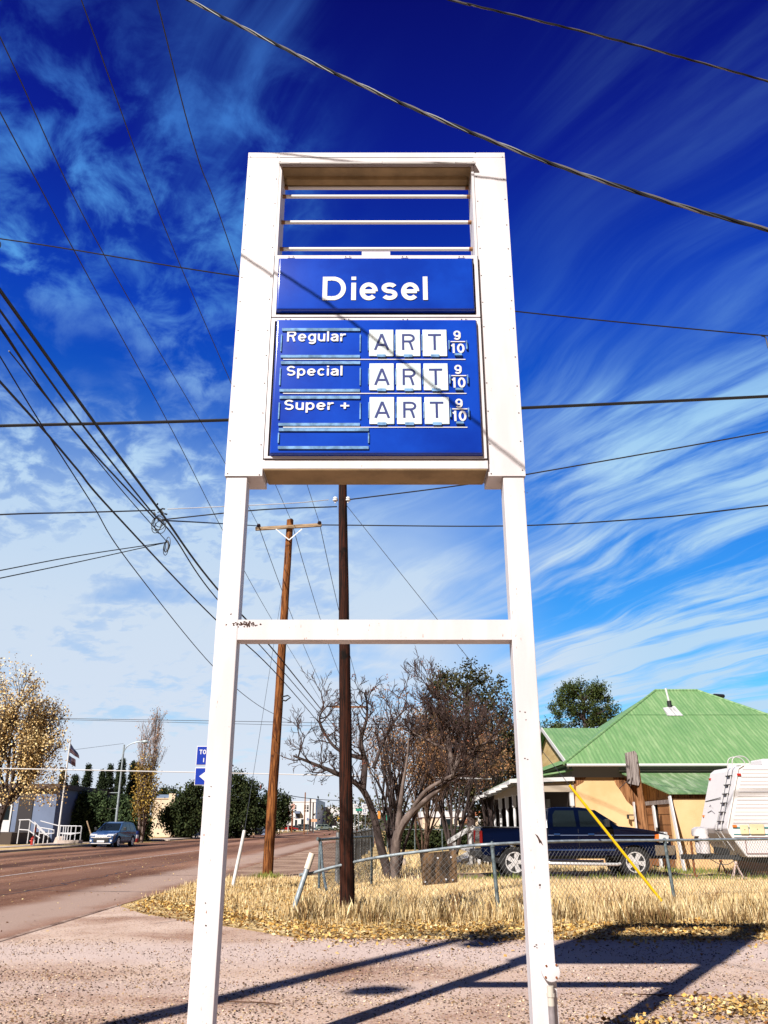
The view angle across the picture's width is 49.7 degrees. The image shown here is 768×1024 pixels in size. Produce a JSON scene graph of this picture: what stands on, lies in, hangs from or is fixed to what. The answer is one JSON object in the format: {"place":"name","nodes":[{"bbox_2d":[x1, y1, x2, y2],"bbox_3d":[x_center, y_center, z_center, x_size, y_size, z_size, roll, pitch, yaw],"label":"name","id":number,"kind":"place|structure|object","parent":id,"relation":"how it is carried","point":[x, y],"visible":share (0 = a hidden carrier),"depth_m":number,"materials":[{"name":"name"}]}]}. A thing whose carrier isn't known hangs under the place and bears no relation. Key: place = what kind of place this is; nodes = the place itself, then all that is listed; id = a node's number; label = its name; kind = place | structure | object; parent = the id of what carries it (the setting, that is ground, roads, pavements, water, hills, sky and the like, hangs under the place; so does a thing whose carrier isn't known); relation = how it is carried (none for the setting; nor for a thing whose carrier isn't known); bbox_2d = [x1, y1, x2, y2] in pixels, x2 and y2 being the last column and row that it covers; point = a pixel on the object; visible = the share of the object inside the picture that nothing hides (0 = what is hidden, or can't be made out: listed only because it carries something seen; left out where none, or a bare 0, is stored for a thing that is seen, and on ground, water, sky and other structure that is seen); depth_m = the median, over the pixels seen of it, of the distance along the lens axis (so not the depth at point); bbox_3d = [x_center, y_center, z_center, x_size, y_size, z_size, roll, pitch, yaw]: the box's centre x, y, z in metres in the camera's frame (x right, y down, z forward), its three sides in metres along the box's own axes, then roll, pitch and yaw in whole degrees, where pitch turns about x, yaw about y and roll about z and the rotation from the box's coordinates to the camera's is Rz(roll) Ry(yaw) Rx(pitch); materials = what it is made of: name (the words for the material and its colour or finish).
{"place":"outdoors","nodes":[
{"label":"outdoors","id":0,"kind":"place"},
{"bbox_2d":[0,844,29,845],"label":"lawn","id":1,"kind":"structure","parent":0,"point":[14,844],"depth_m":64.51,"materials":[{"name":"yellow plant"}]},
{"bbox_2d":[16,819,54,843],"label":"railing","id":2,"kind":"object","parent":1,"relation":"on","point":[40,829],"visible":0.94,"depth_m":65.23,"materials":[{"name":"grey metal"}]},
{"bbox_2d":[0,651,77,831],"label":"yellow leaved tree","id":3,"kind":"object","parent":1,"relation":"on","point":[33,741],"visible":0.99,"depth_m":57.18,"materials":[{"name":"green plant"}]},
{"bbox_2d":[54,739,70,842],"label":"flagpole","id":4,"kind":"object","parent":1,"relation":"on","point":[56,839],"visible":0.71,"depth_m":67.73,"materials":[{"name":"grey metal"}]},
{"bbox_2d":[0,842,88,847],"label":"pavement","id":5,"kind":"structure","parent":0,"point":[36,845],"depth_m":58.10,"materials":[{"name":"concrete"}]},
{"bbox_2d":[41,821,81,840],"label":"railing","id":6,"kind":"object","parent":5,"relation":"on","point":[70,833],"visible":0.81,"depth_m":65.30,"materials":[{"name":"grey metal"}]},
{"bbox_2d":[0,843,89,849],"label":"curb","id":7,"kind":"structure","parent":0,"point":[10,848],"depth_m":56.26,"materials":[{"name":"beige concrete"}]},
{"bbox_2d":[0,510,154,514],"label":"overhead wire","id":8,"kind":"object","parent":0,"point":[72,512],"visible":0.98,"depth_m":14.29,"materials":[{"name":"grey"}]},
{"bbox_2d":[150,794,200,836],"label":"cream building","id":9,"kind":"structure","parent":0,"point":[165,801],"depth_m":111.09,"materials":[{"name":"beige paint"}]},
{"bbox_2d":[0,830,374,938],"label":"road","id":10,"kind":"structure","parent":0,"point":[37,904],"depth_m":27.05,"materials":[{"name":"asphalt"}]},
{"bbox_2d":[0,904,121,941],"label":"kerb","id":11,"kind":"structure","parent":10,"relation":"on","point":[45,927],"depth_m":12.84,"materials":[{"name":"concrete"}]},
{"bbox_2d":[89,821,136,846],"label":"blue suv","id":12,"kind":"object","parent":10,"relation":"on","point":[110,833],"visible":1,"depth_m":58.63,"materials":[{"name":"paint"}]},
{"bbox_2d":[0,856,278,942],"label":"road litter","id":13,"kind":"object","parent":10,"relation":"on","point":[98,882],"visible":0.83,"depth_m":24.59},
{"bbox_2d":[24,717,449,726],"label":"overhead wire","id":14,"kind":"object","parent":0,"point":[186,720],"visible":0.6,"depth_m":58.56,"materials":[{"name":"grey metal"}]},
{"bbox_2d":[0,768,491,778],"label":"overhead wire","id":15,"kind":"object","parent":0,"point":[185,772],"visible":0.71,"depth_m":38.22,"materials":[{"name":"grey"}]},
{"bbox_2d":[226,843,335,878],"bbox_3d":[-3.265,19.369,47.205,3.179,0.001,50.024,0,-21,1],"label":"dirt shoulder","id":16,"kind":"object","parent":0,"point":[293,865],"visible":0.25,"depth_m":32.62},
{"bbox_2d":[255,518,321,874],"bbox_3d":[-3.278,5.537,26.701,2.275,11.409,0.481,0,-21,0],"label":"utility pole","id":17,"kind":"object","parent":16,"relation":"on","point":[270,828],"visible":0.92,"depth_m":26.33,"materials":[{"name":"brown wood"}]},
{"bbox_2d":[0,37,257,523],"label":"overhead wire","id":18,"kind":"object","parent":17,"relation":"attached to","point":[91,230],"visible":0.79,"depth_m":12.39,"materials":[{"name":"grey"}]},
{"bbox_2d":[0,356,301,726],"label":"overhead wire","id":19,"kind":"object","parent":17,"relation":"attached to","point":[100,517],"visible":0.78,"depth_m":12.62,"materials":[{"name":"black"}]},
{"bbox_2d":[0,380,327,733],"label":"overhead wire","id":20,"kind":"object","parent":17,"relation":"attached to","point":[60,449],"visible":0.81,"depth_m":12.54,"materials":[{"name":"black"}]},
{"bbox_2d":[0,112,327,711],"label":"overhead wire","id":21,"kind":"object","parent":17,"relation":"attached to","point":[114,324],"visible":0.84,"depth_m":14.28,"materials":[{"name":"grey"}]},
{"bbox_2d":[0,288,334,726],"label":"overhead wire","id":22,"kind":"object","parent":17,"relation":"attached to","point":[23,323],"visible":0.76,"depth_m":11.29,"materials":[{"name":"black"}]},
{"bbox_2d":[153,503,166,514],"bbox_3d":[-3.836,-0.032,14.164,0.245,0.193,0.221,0,-21,0],"label":"cable splice","id":23,"kind":"object","parent":22,"relation":"attached to","point":[161,511],"visible":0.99,"depth_m":14.16,"materials":[{"name":"black"}]},
{"bbox_2d":[0,324,155,519],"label":"overhead wire","id":24,"kind":"object","parent":23,"relation":"attached to","point":[53,405],"visible":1,"depth_m":10.59,"materials":[{"name":"black"}]},
{"bbox_2d":[8,351,167,542],"bbox_3d":[-4.081,-0.599,12.262,0.022,0.092,6.540,-1,-21,1],"label":"overhead wire","id":25,"kind":"object","parent":24,"relation":"attached to","point":[87,448],"visible":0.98,"depth_m":11.91,"materials":[{"name":"black"}]},
{"bbox_2d":[0,542,165,570],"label":"overhead wire","id":26,"kind":"object","parent":23,"relation":"attached to","point":[78,555],"visible":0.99,"depth_m":13.55,"materials":[{"name":"black"}]},
{"bbox_2d":[0,542,166,578],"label":"overhead wire","id":27,"kind":"object","parent":23,"relation":"attached to","point":[78,561],"visible":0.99,"depth_m":13.50,"materials":[{"name":"black"}]},
{"bbox_2d":[0,309,338,736],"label":"overhead wire","id":28,"kind":"object","parent":17,"relation":"attached to","point":[54,386],"visible":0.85,"depth_m":11.59,"materials":[{"name":"black"}]},
{"bbox_2d":[81,0,290,519],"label":"overhead wire","id":29,"kind":"object","parent":17,"relation":"attached to","point":[149,188],"visible":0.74,"depth_m":12.97,"materials":[{"name":"grey"}]},
{"bbox_2d":[156,0,318,520],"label":"overhead wire","id":30,"kind":"object","parent":17,"relation":"attached to","point":[195,148],"visible":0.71,"depth_m":11.56,"materials":[{"name":"grey"}]},
{"bbox_2d":[322,505,767,526],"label":"overhead wire","id":31,"kind":"object","parent":17,"relation":"attached to","point":[560,523],"visible":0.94,"depth_m":25.09,"materials":[{"name":"black"}]},
{"bbox_2d":[283,799,324,829],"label":"white building","id":32,"kind":"structure","parent":0,"point":[298,814],"depth_m":254.29,"materials":[{"name":"grey paint"}]},
{"bbox_2d":[0,906,767,1023],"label":"gravel lot","id":33,"kind":"structure","parent":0,"point":[126,926],"depth_m":8.53,"materials":[{"name":"beige gravel"}]},
{"bbox_2d":[187,152,559,1023],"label":"price sign","id":34,"kind":"object","parent":33,"relation":"on","point":[375,366],"visible":1,"depth_m":6.68,"materials":[{"name":"white metal"}]},
{"bbox_2d":[569,985,767,1023],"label":"leaf pile","id":35,"kind":"object","parent":33,"relation":"on","point":[734,1006],"visible":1,"depth_m":6.78,"materials":[{"name":"yellow plant"}]},
{"bbox_2d":[0,395,767,426],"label":"overhead wire","id":36,"kind":"object","parent":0,"point":[522,408],"visible":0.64,"depth_m":19.05,"materials":[{"name":"black"}]},
{"bbox_2d":[0,238,767,335],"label":"overhead wire","id":37,"kind":"object","parent":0,"point":[515,311],"visible":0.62,"depth_m":17.62,"materials":[{"name":"black"}]},
{"bbox_2d":[0,0,767,819],"label":"sky","id":38,"kind":"structure","parent":0,"point":[641,607],"materials":[{"name":"blue"}]},
{"bbox_2d":[6,830,767,939],"bbox_3d":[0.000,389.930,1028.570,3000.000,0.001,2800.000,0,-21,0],"label":"ground","id":39,"kind":"structure","parent":0,"point":[327,873],"depth_m":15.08,"materials":[{"name":"yellow plant"}]},
{"bbox_2d":[0,784,114,844],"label":"civic building","id":40,"kind":"structure","parent":39,"relation":"on","point":[37,814],"depth_m":73.40,"materials":[{"name":"painted stucco"},{"name":"dark glass"},{"name":"white metal"}]},
{"bbox_2d":[0,804,12,831],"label":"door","id":41,"kind":"structure","parent":40,"relation":"in","point":[5,827],"depth_m":73.02,"materials":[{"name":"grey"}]},
{"bbox_2d":[0,843,124,852],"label":"kerb","id":42,"kind":"structure","parent":39,"relation":"on","point":[32,849],"depth_m":52.94,"materials":[{"name":"concrete"}]},
{"bbox_2d":[79,762,93,787],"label":"cypress tree","id":43,"kind":"object","parent":39,"relation":"on","point":[87,781],"visible":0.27,"depth_m":91.36,"materials":[{"name":"green plant"}]},
{"bbox_2d":[95,768,107,789],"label":"cypress tree","id":44,"kind":"object","parent":39,"relation":"on","point":[101,781],"visible":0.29,"depth_m":87.45,"materials":[{"name":"green plant"}]},
{"bbox_2d":[105,763,114,799],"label":"cypress tree","id":45,"kind":"object","parent":39,"relation":"on","point":[109,780],"visible":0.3,"depth_m":89.45,"materials":[{"name":"green plant"}]},
{"bbox_2d":[112,759,129,794],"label":"cypress tree","id":46,"kind":"object","parent":39,"relation":"on","point":[123,780],"visible":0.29,"depth_m":87.53,"materials":[{"name":"green plant"}]},
{"bbox_2d":[107,740,147,821],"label":"street lamp","id":47,"kind":"object","parent":39,"relation":"on","point":[119,788],"visible":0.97,"depth_m":72.25,"materials":[{"name":"grey metal"}]},
{"bbox_2d":[125,760,138,797],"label":"cypress tree","id":48,"kind":"object","parent":39,"relation":"on","point":[130,784],"visible":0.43,"depth_m":89.34,"materials":[{"name":"green plant"}]},
{"bbox_2d":[129,706,167,842],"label":"poplar tree","id":49,"kind":"object","parent":39,"relation":"on","point":[147,792],"visible":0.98,"depth_m":74.89,"materials":[{"name":"brown plant"}]},
{"bbox_2d":[151,782,180,800],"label":"dark tree","id":50,"kind":"object","parent":39,"relation":"on","point":[166,791],"visible":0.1,"depth_m":120.88,"materials":[{"name":"green plant"}]},
{"bbox_2d":[155,779,203,838],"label":"dark tree","id":51,"kind":"object","parent":39,"relation":"on","point":[178,817],"visible":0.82,"depth_m":93.15,"materials":[{"name":"green plant"}]},
{"bbox_2d":[194,746,206,784],"bbox_3d":[-4.053,6.949,18.796,0.603,3.177,0.102,0,-21,0],"label":"route sign","id":52,"kind":"object","parent":39,"relation":"on","point":[200,760],"visible":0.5,"depth_m":19.17,"materials":[{"name":"metal"}]},
{"bbox_2d":[232,830,245,886],"bbox_3d":[-3.696,8.806,21.091,0.088,1.346,0.433,-12,-24,28],"label":"guy guard","id":53,"kind":"object","parent":39,"relation":"on","point":[238,857],"visible":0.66,"depth_m":21.06,"materials":[{"name":"white plastic"}]},
{"bbox_2d":[144,874,339,923],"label":"short dry grass","id":54,"kind":"structure","parent":39,"relation":"on","point":[268,881],"depth_m":18.46,"materials":[{"name":"beige plant"}]},
{"bbox_2d":[228,765,280,837],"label":"dark tree","id":55,"kind":"object","parent":39,"relation":"on","point":[240,801],"visible":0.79,"depth_m":100.59,"materials":[{"name":"green plant"}]},
{"bbox_2d":[261,785,295,834],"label":"dark tree","id":56,"kind":"object","parent":39,"relation":"on","point":[284,803],"visible":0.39,"depth_m":116.78,"materials":[{"name":"green plant"}]},
{"bbox_2d":[293,852,314,907],"bbox_3d":[-1.406,6.398,14.243,0.439,1.021,0.110,10,-23,-24],"label":"leaning pipe","id":57,"kind":"object","parent":39,"relation":"on","point":[309,861],"visible":0.83,"depth_m":14.28,"materials":[{"name":"beige metal"}]},
{"bbox_2d":[333,485,354,909],"bbox_3d":[-0.778,3.174,15.761,0.556,8.102,0.270,0,-21,0],"label":"utility pole","id":58,"kind":"object","parent":39,"relation":"on","point":[346,860],"visible":0.93,"depth_m":15.31,"materials":[{"name":"brown wood"}]},
{"bbox_2d":[162,506,336,519],"bbox_3d":[-2.801,0.009,16.957,3.684,0.261,0.140,-1,-21,2],"label":"overhead wire","id":59,"kind":"object","parent":58,"relation":"attached to","point":[254,510],"visible":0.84,"depth_m":16.94,"materials":[{"name":"black"}]},
{"bbox_2d":[347,506,568,784],"bbox_3d":[2.152,3.478,15.937,5.897,7.557,0.012,2,-21,-5],"label":"overhead wire","id":60,"kind":"object","parent":58,"relation":"attached to","point":[457,644],"visible":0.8,"depth_m":16.34,"materials":[{"name":"grey"}]},
{"bbox_2d":[569,784,662,901],"bbox_3d":[4.225,6.043,15.174,1.588,2.016,0.052,2,-21,-5],"label":"guy guard","id":61,"kind":"object","parent":60,"relation":"attached to","point":[614,841],"visible":0.88,"depth_m":15.15,"materials":[{"name":"yellow plastic"}]},
{"bbox_2d":[350,431,767,499],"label":"overhead wire","id":62,"kind":"object","parent":58,"relation":"attached to","point":[574,465],"visible":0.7,"depth_m":16.06,"materials":[{"name":"black"}]},
{"bbox_2d":[325,807,364,829],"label":"white annexe","id":63,"kind":"structure","parent":39,"relation":"on","point":[328,815],"depth_m":286.33,"materials":[{"name":"grey paint"}]},
{"bbox_2d":[304,788,464,834],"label":"trees","id":64,"kind":"object","parent":39,"relation":"on","point":[361,819],"visible":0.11,"depth_m":126.60,"materials":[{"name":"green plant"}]},
{"bbox_2d":[418,811,461,828],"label":"bungalow","id":65,"kind":"object","parent":39,"relation":"on","point":[422,819],"visible":0.14,"depth_m":76.89,"materials":[{"name":"grey paint"}]},
{"bbox_2d":[120,881,767,960],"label":"fallen leaves","id":66,"kind":"object","parent":39,"relation":"on","point":[299,927],"visible":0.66,"depth_m":12.20,"materials":[{"name":"yellow plant"}]},
{"bbox_2d":[475,725,517,825],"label":"pine tree","id":67,"kind":"object","parent":39,"relation":"on","point":[480,817],"visible":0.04,"depth_m":52.77,"materials":[{"name":"green plant"}]},
{"bbox_2d":[250,864,767,912],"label":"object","id":68,"kind":"object","parent":39,"relation":"on","point":[564,878],"visible":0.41,"depth_m":23.94,"materials":[{"name":"yellow plant"}]},
{"bbox_2d":[286,912,767,930],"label":"short front grass","id":69,"kind":"structure","parent":39,"relation":"on","point":[428,920],"depth_m":12.73,"materials":[{"name":"beige plant"}]},
{"bbox_2d":[286,887,767,925],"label":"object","id":70,"kind":"object","parent":39,"relation":"on","point":[653,915],"visible":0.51,"depth_m":13.16,"materials":[{"name":"beige plant"}]},
{"bbox_2d":[299,837,767,913],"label":"chain link fence","id":71,"kind":"object","parent":39,"relation":"on","point":[492,844],"visible":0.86,"depth_m":15.53,"materials":[{"name":"metal"}]},
{"bbox_2d":[420,850,457,884],"bbox_3d":[0.960,6.253,14.583,0.659,0.572,0.033,0,-21,0],"label":"plywood board","id":72,"kind":"object","parent":71,"relation":"attached to","point":[442,872],"visible":0.95,"depth_m":14.58,"materials":[{"name":"brown"}]},
{"bbox_2d":[540,675,621,728],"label":"tree","id":73,"kind":"object","parent":39,"relation":"on","point":[597,716],"visible":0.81,"depth_m":73.12,"materials":[{"name":"green plant"}]},
{"bbox_2d":[446,688,767,869],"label":"house","id":74,"kind":"structure","parent":39,"relation":"on","point":[683,744],"depth_m":33.54,"materials":[{"name":"yellow"}]},
{"bbox_2d":[619,751,652,868],"bbox_3d":[8.521,10.133,28.223,0.954,3.880,0.223,8,-22,-20],"label":"board post","id":75,"kind":"object","parent":39,"relation":"on","point":[632,769],"visible":0.87,"depth_m":28.57,"materials":[{"name":"brown wood"}]},
{"bbox_2d":[275,888,767,922],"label":"tall dry grass","id":76,"kind":"structure","parent":0,"point":[688,908],"depth_m":13.79,"materials":[{"name":"beige plant"}]},
{"bbox_2d":[355,873,710,882],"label":"driveway","id":77,"kind":"structure","parent":0,"point":[553,875],"depth_m":25.40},
{"bbox_2d":[469,807,676,876],"bbox_3d":[5.694,10.169,25.609,5.960,1.965,2.460,0,-21,0],"label":"pickup truck","id":78,"kind":"object","parent":77,"relation":"on","point":[570,823],"visible":0.79,"depth_m":24.75,"materials":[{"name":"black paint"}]},
{"bbox_2d":[319,845,767,905],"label":"field","id":79,"kind":"structure","parent":0,"point":[487,868],"depth_m":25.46,"materials":[{"name":"yellow plant"}]},
{"bbox_2d":[316,835,372,890],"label":"wire gate","id":80,"kind":"structure","parent":79,"relation":"on","point":[321,863],"depth_m":19.59,"materials":[{"name":"metal"}]},
{"bbox_2d":[274,667,421,878],"bbox_3d":[-0.743,7.716,24.913,4.648,6.253,2.905,12,-24,-29],"label":"bare tree","id":81,"kind":"object","parent":79,"relation":"on","point":[361,784],"visible":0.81,"depth_m":24.95,"materials":[{"name":"brown plant"}]},
{"bbox_2d":[335,828,373,882],"bbox_3d":[-0.969,15.847,39.661,0.179,1.271,38.748,0,-21,1],"label":"side fence","id":82,"kind":"object","parent":79,"relation":"on","point":[366,832],"visible":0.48,"depth_m":34.80,"materials":[{"name":"metal"}]},
{"bbox_2d":[353,688,451,871],"bbox_3d":[0.605,8.890,27.700,3.435,5.860,4.323,5,-21,-12],"label":"tree","id":83,"kind":"object","parent":79,"relation":"on","point":[390,809],"visible":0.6,"depth_m":27.36,"materials":[{"name":"brown plant"}]},
{"bbox_2d":[382,822,433,849],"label":"clipped hedge","id":84,"kind":"object","parent":79,"relation":"on","point":[410,844],"visible":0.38,"depth_m":52.60,"materials":[{"name":"green plant"}]},
{"bbox_2d":[391,709,466,853],"bbox_3d":[1.787,10.311,31.675,3.030,6.018,4.166,0,-21,0],"label":"tree","id":85,"kind":"object","parent":79,"relation":"on","point":[428,828],"visible":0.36,"depth_m":31.21,"materials":[{"name":"brown plant"}]},
{"bbox_2d":[371,646,514,878],"bbox_3d":[1.896,7.403,25.082,4.663,6.892,2.603,0,-21,0],"label":"bare tree","id":86,"kind":"object","parent":79,"relation":"on","point":[457,749],"visible":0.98,"depth_m":25.04,"materials":[{"name":"brown plant"}]},
{"bbox_2d":[429,823,466,849],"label":"clipped hedge","id":87,"kind":"object","parent":79,"relation":"on","point":[436,841],"visible":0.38,"depth_m":52.66,"materials":[{"name":"green plant"}]},
{"bbox_2d":[408,725,512,855],"bbox_3d":[3.209,12.515,38.171,4.597,6.528,6.464,8,-22,-20],"label":"tree","id":88,"kind":"object","parent":79,"relation":"on","point":[441,807],"visible":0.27,"depth_m":38.19,"materials":[{"name":"brown plant"}]},
{"bbox_2d":[417,656,514,843],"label":"pine tree","id":89,"kind":"object","parent":79,"relation":"on","point":[464,685],"visible":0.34,"depth_m":48.10,"materials":[{"name":"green plant"}]},
{"bbox_2d":[451,718,516,812],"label":"tree","id":90,"kind":"object","parent":79,"relation":"on","point":[512,767],"visible":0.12,"depth_m":49.16,"materials":[{"name":"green plant"}]},
{"bbox_2d":[458,713,515,825],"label":"tree","id":91,"kind":"object","parent":79,"relation":"on","point":[494,782],"visible":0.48,"depth_m":40.72,"materials":[{"name":"brown plant"}]},
{"bbox_2d":[354,852,674,880],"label":"yard grass","id":92,"kind":"structure","parent":79,"relation":"on","point":[417,868],"depth_m":28.30,"materials":[{"name":"yellow plant"}]},
{"bbox_2d":[668,794,685,870],"bbox_3d":[9.969,10.910,28.242,0.087,2.488,1.522,-3,-21,9],"label":"leaning board","id":93,"kind":"object","parent":79,"relation":"on","point":[673,817],"visible":0.71,"depth_m":28.36,"materials":[{"name":"grey wood"}]},
{"bbox_2d":[681,756,767,876],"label":"travel trailer","id":94,"kind":"object","parent":79,"relation":"on","point":[736,803],"visible":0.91,"depth_m":24.75,"materials":[{"name":"white painted metal"},{"name":"glass"},{"name":"black plastic"}]},
{"label":"lawn","id":95,"kind":"structure","parent":0,"visible":0},
{"bbox_2d":[68,789,102,841],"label":"juniper bush","id":96,"kind":"object","parent":95,"relation":"on","point":[85,799],"visible":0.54,"depth_m":77.52,"materials":[{"name":"green plant"}]},
{"bbox_2d":[77,788,110,839],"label":"juniper bush","id":97,"kind":"object","parent":95,"relation":"on","point":[100,795],"visible":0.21,"depth_m":79.81,"materials":[{"name":"green plant"}]},
{"bbox_2d":[83,795,125,841],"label":"juniper bush","id":98,"kind":"object","parent":95,"relation":"on","point":[103,812],"visible":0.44,"depth_m":77.96,"materials":[{"name":"green plant"}]},
{"bbox_2d":[99,790,132,825],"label":"juniper bush","id":99,"kind":"object","parent":95,"relation":"on","point":[123,797],"visible":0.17,"depth_m":79.31,"materials":[{"name":"green plant"}]},
{"bbox_2d":[109,798,155,841],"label":"juniper bush","id":100,"kind":"object","parent":95,"relation":"on","point":[148,831],"visible":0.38,"depth_m":78.04,"materials":[{"name":"green plant"}]},
{"bbox_3d":[-4.500,-1.985,4.224,2.200,9.601,0.492,0,-21,0],"label":"utility pole","id":101,"kind":"object","parent":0,"visible":0},
{"bbox_2d":[185,0,767,231],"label":"overhead wire","id":102,"kind":"object","parent":101,"relation":"attached to","point":[563,167],"visible":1,"depth_m":4.98,"materials":[{"name":"black"}]},
{"bbox_2d":[447,0,767,82],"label":"overhead wire","id":103,"kind":"object","parent":101,"relation":"attached to","point":[609,38],"visible":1,"depth_m":6.94,"materials":[{"name":"black"}]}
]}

